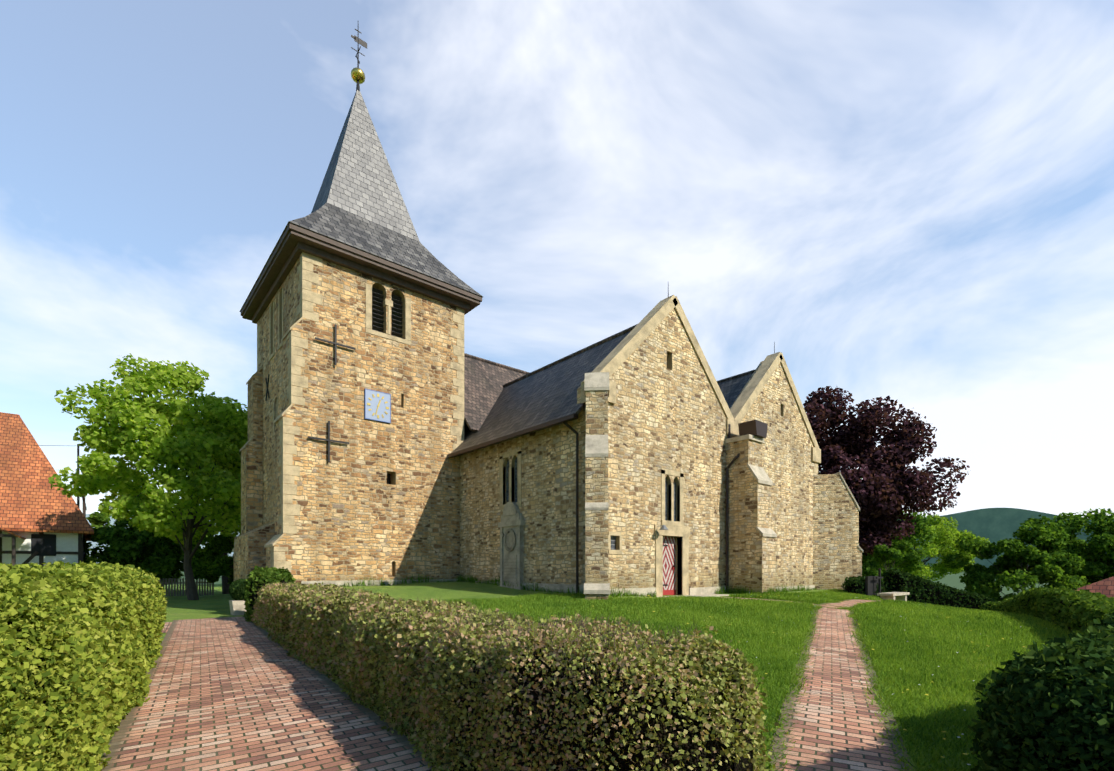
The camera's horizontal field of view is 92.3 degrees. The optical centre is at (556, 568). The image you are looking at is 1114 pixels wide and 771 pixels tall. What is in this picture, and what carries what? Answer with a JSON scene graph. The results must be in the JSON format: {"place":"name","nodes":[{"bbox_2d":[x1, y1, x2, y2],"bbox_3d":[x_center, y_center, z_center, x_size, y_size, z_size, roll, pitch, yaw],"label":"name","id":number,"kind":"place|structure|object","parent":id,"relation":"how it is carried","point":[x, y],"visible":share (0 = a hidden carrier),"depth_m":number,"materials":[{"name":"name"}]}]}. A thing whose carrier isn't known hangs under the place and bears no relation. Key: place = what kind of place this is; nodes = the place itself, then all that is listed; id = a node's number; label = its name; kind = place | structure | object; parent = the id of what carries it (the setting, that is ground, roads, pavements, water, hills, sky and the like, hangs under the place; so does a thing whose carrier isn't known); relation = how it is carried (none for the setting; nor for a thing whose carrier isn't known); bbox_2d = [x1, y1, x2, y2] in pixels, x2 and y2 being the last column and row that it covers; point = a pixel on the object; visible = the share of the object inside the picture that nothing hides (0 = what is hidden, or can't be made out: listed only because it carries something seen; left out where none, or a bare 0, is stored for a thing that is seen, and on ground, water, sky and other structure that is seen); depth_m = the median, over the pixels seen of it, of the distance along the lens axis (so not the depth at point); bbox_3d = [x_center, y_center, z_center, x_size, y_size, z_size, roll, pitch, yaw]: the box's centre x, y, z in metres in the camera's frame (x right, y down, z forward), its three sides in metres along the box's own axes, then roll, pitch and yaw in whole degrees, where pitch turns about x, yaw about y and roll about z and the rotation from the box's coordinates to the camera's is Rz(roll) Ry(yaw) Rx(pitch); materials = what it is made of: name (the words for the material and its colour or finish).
{"place":"outdoors","nodes":[
{"label":"outdoors","id":0,"kind":"place"},
{"bbox_2d":[0,534,17,565],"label":"house porch","id":1,"kind":"object","parent":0,"point":[13,548],"visible":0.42,"depth_m":27.36,"materials":[{"name":"brown wood"}]},
{"bbox_2d":[2,531,82,565],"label":"house walls","id":2,"kind":"structure","parent":0,"point":[66,542],"depth_m":29.62,"materials":[{"name":"white paint"}]},
{"bbox_2d":[0,496,86,566],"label":"house timbers","id":3,"kind":"object","parent":2,"relation":"attached to","point":[80,553],"visible":0.17,"depth_m":30.03,"materials":[{"name":"wood"}]},
{"bbox_2d":[31,534,55,555],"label":"house windows","id":4,"kind":"structure","parent":2,"relation":"in","point":[43,544],"depth_m":29.56,"materials":[{"name":"black glass"}]},
{"bbox_2d":[0,412,93,540],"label":"house roof","id":5,"kind":"structure","parent":2,"relation":"on","point":[31,500],"depth_m":30.40,"materials":[{"name":"orange tile"}]},
{"bbox_2d":[0,444,79,508],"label":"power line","id":6,"kind":"object","parent":5,"relation":"attached to","point":[78,500],"visible":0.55,"depth_m":31.15,"materials":[{"name":"grey metal"}]},
{"bbox_2d":[86,514,239,563],"bbox_3d":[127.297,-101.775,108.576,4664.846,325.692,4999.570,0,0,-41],"label":"hills","id":7,"kind":"structure","parent":0,"point":[112,524],"depth_m":1911.66,"materials":[{"name":"green plant"}]},
{"bbox_2d":[803,385,969,555],"bbox_3d":[18.128,-4.566,36.465,13.456,14.653,14.549,0,0,-41],"label":"copper beech tree","id":8,"kind":"object","parent":7,"relation":"on","point":[883,486],"depth_m":33.55,"materials":[{"name":"purple plant"}]},
{"bbox_2d":[881,514,990,580],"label":"tree leaves","id":9,"kind":"object","parent":7,"relation":"on","point":[947,537],"depth_m":63.89,"materials":[{"name":"green plant"}]},
{"bbox_2d":[99,617,431,770],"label":"path","id":10,"kind":"structure","parent":0,"point":[233,694],"depth_m":5.73,"materials":[{"name":"red brick"}]},
{"bbox_2d":[460,419,576,584],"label":"hall wall","id":11,"kind":"structure","parent":0,"point":[548,509],"depth_m":18.84,"materials":[{"name":"beige stone"}]},
{"bbox_2d":[101,582,981,770],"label":"lawn","id":12,"kind":"structure","parent":0,"point":[215,605],"depth_m":18.23,"materials":[{"name":"green plant"}]},
{"bbox_2d":[0,561,166,770],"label":"hedge","id":13,"kind":"object","parent":12,"relation":"on","point":[99,627],"depth_m":3.54,"materials":[{"name":"green plant"}]},
{"bbox_2d":[83,512,181,578],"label":"shrub leaves","id":14,"kind":"object","parent":12,"relation":"on","point":[97,520],"visible":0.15,"depth_m":33.76,"materials":[{"name":"green plant"}]},
{"bbox_2d":[48,353,247,599],"bbox_3d":[-18.503,-4.086,27.091,10.424,11.907,8.936,0,0,-41],"label":"tree","id":15,"kind":"object","parent":12,"relation":"on","point":[217,433],"depth_m":24.30,"materials":[{"name":"green plant"}]},
{"bbox_2d":[94,512,214,584],"bbox_3d":[-26.154,-1.550,35.115,6.325,5.338,6.801,0,0,-41],"label":"shrub","id":16,"kind":"object","parent":12,"relation":"on","point":[126,548],"visible":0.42,"depth_m":32.62,"materials":[{"name":"green plant"}]},
{"bbox_2d":[162,622,171,632],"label":"cross path","id":17,"kind":"structure","parent":12,"relation":"on","point":[167,625],"depth_m":14.74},
{"bbox_2d":[158,578,213,595],"bbox_3d":[-22.387,1.071,29.349,6.070,1.000,0.050,0,0,-41],"label":"wooden fence","id":18,"kind":"object","parent":12,"relation":"on","point":[179,582],"visible":0.27,"depth_m":30.31,"materials":[{"name":"grey"}]},
{"bbox_2d":[180,534,233,584],"bbox_3d":[-18.540,-0.385,30.980,5.386,4.245,4.808,0,0,-41],"label":"tree","id":19,"kind":"object","parent":12,"relation":"on","point":[215,548],"depth_m":29.35,"materials":[{"name":"green plant"}]},
{"bbox_2d":[178,462,240,593],"bbox_3d":[-20.611,-3.528,33.717,5.656,10.686,6.426,0,0,-41],"label":"airy tree","id":20,"kind":"object","parent":12,"relation":"on","point":[225,587],"depth_m":33.18,"materials":[{"name":"green plant"}]},
{"bbox_2d":[229,600,245,615],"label":"stone block","id":21,"kind":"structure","parent":12,"relation":"on","point":[237,607],"depth_m":18.45,"materials":[{"name":"beige stone"}]},
{"bbox_2d":[229,579,245,599],"bbox_3d":[-11.040,0.768,18.777,0.829,0.831,0.820,0,0,-41],"label":"topiary","id":22,"kind":"object","parent":21,"relation":"on","point":[235,586],"depth_m":18.47,"materials":[{"name":"green plant"}]},
{"bbox_2d":[243,565,295,621],"bbox_3d":[-8.979,0.923,16.843,1.718,2.037,2.313,0,0,-41],"label":"shrub","id":23,"kind":"object","parent":12,"relation":"on","point":[271,572],"depth_m":16.02,"materials":[{"name":"green plant"}]},
{"bbox_2d":[259,257,463,580],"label":"tower","id":24,"kind":"structure","parent":12,"relation":"on","point":[368,522],"depth_m":20.54,"materials":[{"name":"beige stone"}]},
{"bbox_2d":[232,316,307,571],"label":"corner quoins","id":25,"kind":"object","parent":24,"relation":"attached to","point":[297,344],"visible":0.85,"depth_m":18.31,"materials":[{"name":"beige stone"}]},
{"bbox_2d":[234,318,311,583],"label":"tower buttress","id":26,"kind":"structure","parent":24,"relation":"attached to","point":[251,541],"depth_m":18.84,"materials":[{"name":"beige stone"}]},
{"bbox_2d":[265,324,355,461],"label":"wall anchors","id":27,"kind":"object","parent":24,"relation":"attached to","point":[329,440],"depth_m":19.16,"materials":[{"name":"grey metal"}]},
{"bbox_2d":[257,252,463,449],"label":"stone trim","id":28,"kind":"structure","parent":24,"relation":"attached to","point":[305,272],"depth_m":20.97,"materials":[{"name":"beige stone"}]},
{"bbox_2d":[239,90,482,311],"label":"spire","id":29,"kind":"structure","parent":24,"relation":"on","point":[359,203],"depth_m":21.91,"materials":[{"name":"stone"}]},
{"bbox_2d":[356,80,359,90],"bbox_3d":[-8.658,-20.979,23.302,0.180,0.500,0.180,0,0,-41],"label":"spire neck","id":30,"kind":"object","parent":29,"relation":"on","point":[358,86],"visible":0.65,"depth_m":23.24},
{"bbox_2d":[351,67,364,83],"bbox_3d":[-8.658,-21.429,23.302,0.600,0.480,0.600,0,0,-41],"label":"gold ball","id":31,"kind":"object","parent":29,"relation":"on","point":[357,74],"visible":0.96,"depth_m":23.15,"materials":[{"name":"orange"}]},
{"bbox_2d":[351,28,366,67],"bbox_3d":[-8.622,-22.729,23.333,0.509,2.200,0.509,0,0,4],"label":"weather vane","id":32,"kind":"object","parent":31,"relation":"on","point":[358,40],"visible":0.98,"depth_m":23.29,"materials":[{"name":"grey metal"}]},
{"bbox_2d":[241,222,481,323],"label":"tower cornice","id":33,"kind":"structure","parent":24,"relation":"attached to","point":[295,242],"depth_m":20.16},
{"bbox_2d":[366,390,389,421],"bbox_3d":[-6.790,-6.129,20.268,0.940,1.060,0.080,0,0,-41],"label":"clock face","id":34,"kind":"object","parent":24,"relation":"attached to","point":[374,402],"visible":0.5,"depth_m":20.22},
{"bbox_2d":[364,388,390,422],"bbox_3d":[-6.782,-6.129,20.259,1.000,1.120,0.065,0,0,-41],"label":"clock frame","id":35,"kind":"object","parent":34,"relation":"attached to","point":[365,389],"visible":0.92,"depth_m":20.05,"materials":[{"name":"blue metal"}]},
{"bbox_2d":[367,394,388,417],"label":"clock markings","id":36,"kind":"object","parent":34,"relation":"attached to","point":[378,405],"visible":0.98,"depth_m":20.21,"materials":[{"name":"gold metal"}]},
{"bbox_2d":[372,291,398,483],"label":"window openings","id":37,"kind":"object","parent":24,"relation":"in","point":[388,478],"depth_m":21.08,"materials":[{"name":"black"}]},
{"bbox_2d":[372,287,402,338],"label":"louvers","id":38,"kind":"object","parent":24,"relation":"in","point":[376,297],"visible":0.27,"depth_m":20.71,"materials":[{"name":"black wood"}]},
{"bbox_2d":[247,581,778,770],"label":"hedge","id":39,"kind":"object","parent":12,"relation":"on","point":[658,659],"depth_m":3.42,"materials":[{"name":"green plant"}]},
{"bbox_2d":[301,579,814,596],"bbox_3d":[0.446,1.361,20.618,25.580,1.820,8.420,0,0,-7],"label":"plinth course","id":40,"kind":"object","parent":12,"relation":"on","point":[692,591],"visible":0.04,"depth_m":19.26,"materials":[{"name":"beige stone"}]},
{"bbox_2d":[329,573,820,599],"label":"wall weeds","id":41,"kind":"object","parent":12,"relation":"on","point":[735,590],"depth_m":20.31,"materials":[{"name":"green plant"}]},
{"bbox_2d":[499,295,820,596],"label":"stone trim","id":42,"kind":"structure","parent":12,"relation":"on","point":[621,352],"depth_m":19.17,"materials":[{"name":"beige stone"}]},
{"bbox_2d":[464,353,529,431],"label":"nave roof","id":43,"kind":"structure","parent":42,"relation":"on","point":[485,380],"depth_m":25.66,"materials":[{"name":"grey stone"}]},
{"bbox_2d":[498,502,524,589],"bbox_3d":[-1.672,-0.779,19.604,0.220,3.300,1.440,0,0,-41],"label":"stone monument","id":44,"kind":"object","parent":42,"relation":"attached to","point":[512,517],"visible":0.79,"depth_m":19.40,"materials":[{"name":"stone"}]},
{"bbox_2d":[500,529,519,578],"bbox_3d":[-1.717,-0.534,19.564,0.080,1.810,1.238,0,0,-41],"label":"monument relief","id":45,"kind":"object","parent":44,"relation":"attached to","point":[509,539],"visible":0.88,"depth_m":19.52},
{"bbox_2d":[506,457,675,549],"bbox_3d":[0.865,-2.379,18.387,6.472,3.700,2.908,0,0,11],"label":"window glass","id":46,"kind":"object","parent":42,"relation":"attached to","point":[613,542],"visible":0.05,"depth_m":19.14,"materials":[{"name":"black glass"}]},
{"bbox_2d":[452,324,755,452],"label":"aisle roofs","id":47,"kind":"structure","parent":42,"relation":"on","point":[546,393],"depth_m":21.24,"materials":[{"name":"stone"}]},
{"bbox_2d":[447,413,767,593],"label":"gutter pipes","id":48,"kind":"object","parent":42,"relation":"attached to","point":[757,428],"visible":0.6,"depth_m":19.98,"materials":[{"name":"brown"}]},
{"bbox_2d":[659,525,667,529],"bbox_3d":[3.553,-1.369,18.014,0.309,0.160,0.404,0,0,-41],"label":"door lamp","id":49,"kind":"object","parent":42,"relation":"attached to","point":[663,527],"visible":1,"depth_m":17.89,"materials":[{"name":"silver metal"}]},
{"bbox_2d":[584,372,862,593],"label":"stone blocks","id":50,"kind":"structure","parent":42,"relation":"attached to","point":[596,445],"depth_m":15.45,"materials":[{"name":"beige stone"}]},
{"bbox_2d":[665,594,728,596],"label":"door steps","id":51,"kind":"structure","parent":12,"relation":"on","point":[714,595],"depth_m":19.23,"materials":[{"name":"beige stone"}]},
{"bbox_2d":[481,587,1023,757],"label":"dandelions","id":52,"kind":"object","parent":12,"relation":"on","point":[859,624],"visible":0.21,"depth_m":10.78,"materials":[{"name":"yellow"}]},
{"bbox_2d":[721,596,931,770],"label":"path edge grass","id":53,"kind":"structure","parent":12,"relation":"on","point":[794,680],"depth_m":6.36,"materials":[{"name":"green plant"}]},
{"bbox_2d":[764,607,914,770],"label":"narrow path","id":54,"kind":"structure","parent":12,"relation":"on","point":[837,727],"depth_m":5.47,"materials":[{"name":"red brick"}]},
{"bbox_2d":[841,576,888,595],"bbox_3d":[13.610,0.991,23.575,2.674,1.323,1.287,0,0,-41],"label":"low hedge","id":55,"kind":"object","parent":12,"relation":"on","point":[858,579],"depth_m":23.01,"materials":[{"name":"green plant"}]},
{"bbox_2d":[865,568,882,596],"bbox_3d":[13.756,0.742,23.083,1.400,1.500,0.350,0,0,-41],"label":"memorial cross","id":56,"kind":"object","parent":12,"relation":"on","point":[870,584],"visible":0.76,"depth_m":22.95,"materials":[{"name":"grey stone"}]},
{"bbox_2d":[877,592,909,600],"bbox_3d":[14.194,1.412,22.570,2.000,0.760,0.600,0,0,-41],"label":"bench","id":57,"kind":"object","parent":12,"relation":"on","point":[895,595],"visible":0.57,"depth_m":22.17,"materials":[{"name":"beige stone"}]},
{"bbox_2d":[862,540,926,579],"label":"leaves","id":58,"kind":"object","parent":12,"relation":"on","point":[910,564],"depth_m":29.82,"materials":[{"name":"green plant"}]},
{"bbox_2d":[861,477,935,567],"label":"tree leaves","id":59,"kind":"object","parent":12,"relation":"on","point":[920,521],"depth_m":49.90,"materials":[{"name":"green plant"}]},
{"bbox_2d":[883,568,995,609],"bbox_3d":[17.023,1.458,23.908,4.740,2.916,1.418,0,0,3],"label":"hedge","id":60,"kind":"object","parent":12,"relation":"on","point":[943,587],"depth_m":23.46,"materials":[{"name":"green plant"}]},
{"bbox_2d":[943,514,1089,601],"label":"tree leaves","id":61,"kind":"object","parent":12,"relation":"on","point":[1053,568],"depth_m":31.04,"materials":[{"name":"green plant"}]},
{"bbox_2d":[967,612,1113,770],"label":"thuja hedge","id":62,"kind":"object","parent":12,"relation":"on","point":[1079,665],"depth_m":2.96,"materials":[{"name":"green plant"}]},
{"bbox_2d":[978,586,1113,634],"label":"leafy hedge","id":63,"kind":"object","parent":12,"relation":"on","point":[1084,601],"depth_m":14.03,"materials":[{"name":"green plant"}]},
{"bbox_2d":[1038,508,1113,584],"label":"tree leaves","id":64,"kind":"object","parent":12,"relation":"on","point":[1098,546],"depth_m":38.77,"materials":[{"name":"green plant"}]},
{"bbox_2d":[0,0,1113,517],"label":"sky","id":65,"kind":"structure","parent":0,"point":[911,200],"materials":[{"name":"blue"}]},
{"bbox_2d":[167,571,1047,597],"bbox_3d":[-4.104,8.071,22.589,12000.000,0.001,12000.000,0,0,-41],"label":"ground","id":66,"kind":"structure","parent":0,"point":[952,580],"depth_m":302.09,"materials":[{"name":"green plant"}]},
{"bbox_2d":[577,308,816,595],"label":"hall wall","id":67,"kind":"structure","parent":0,"point":[665,411],"depth_m":19.26,"materials":[{"name":"beige stone"}]},
{"bbox_2d":[663,536,674,589],"bbox_3d":[3.864,-0.079,18.959,1.120,2.100,0.130,0,0,-41],"label":"door","id":68,"kind":"structure","parent":67,"relation":"in","point":[668,564],"depth_m":19.07,"materials":[{"name":"red wood"}]},
{"bbox_2d":[663,567,675,594],"bbox_3d":[3.865,0.461,18.957,1.120,1.020,0.045,0,0,-41],"label":"door","id":69,"kind":"structure","parent":68,"relation":"attached to","point":[669,592],"depth_m":19.13,"materials":[{"name":"red wood"}]},
{"bbox_2d":[585,390,861,600],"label":"hall buttresses","id":70,"kind":"structure","parent":67,"relation":"attached to","point":[837,556],"depth_m":20.43,"materials":[{"name":"beige stone"}]},
{"bbox_2d":[431,588,1071,770],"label":"lawn","id":71,"kind":"structure","parent":0,"point":[895,642],"depth_m":10.70,"materials":[{"name":"green plant"}]},
{"bbox_2d":[817,599,879,608],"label":"path","id":72,"kind":"structure","parent":0,"point":[848,603],"depth_m":18.05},
{"bbox_2d":[721,597,816,604],"bbox_3d":[7.330,1.132,17.614,3.855,0.271,1.136,0,0,25],"label":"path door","id":73,"kind":"structure","parent":72,"relation":"on","point":[765,599],"depth_m":18.13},
{"bbox_2d":[899,508,1113,571],"bbox_3d":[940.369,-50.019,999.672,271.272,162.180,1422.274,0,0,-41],"label":"hills","id":74,"kind":"structure","parent":0,"point":[995,525],"depth_m":1163.56,"materials":[{"name":"green plant"}]},
{"bbox_2d":[1075,576,1113,597],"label":"pavilion roof","id":75,"kind":"structure","parent":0,"point":[1105,587],"depth_m":26.68,"materials":[{"name":"red tile"}]}
]}

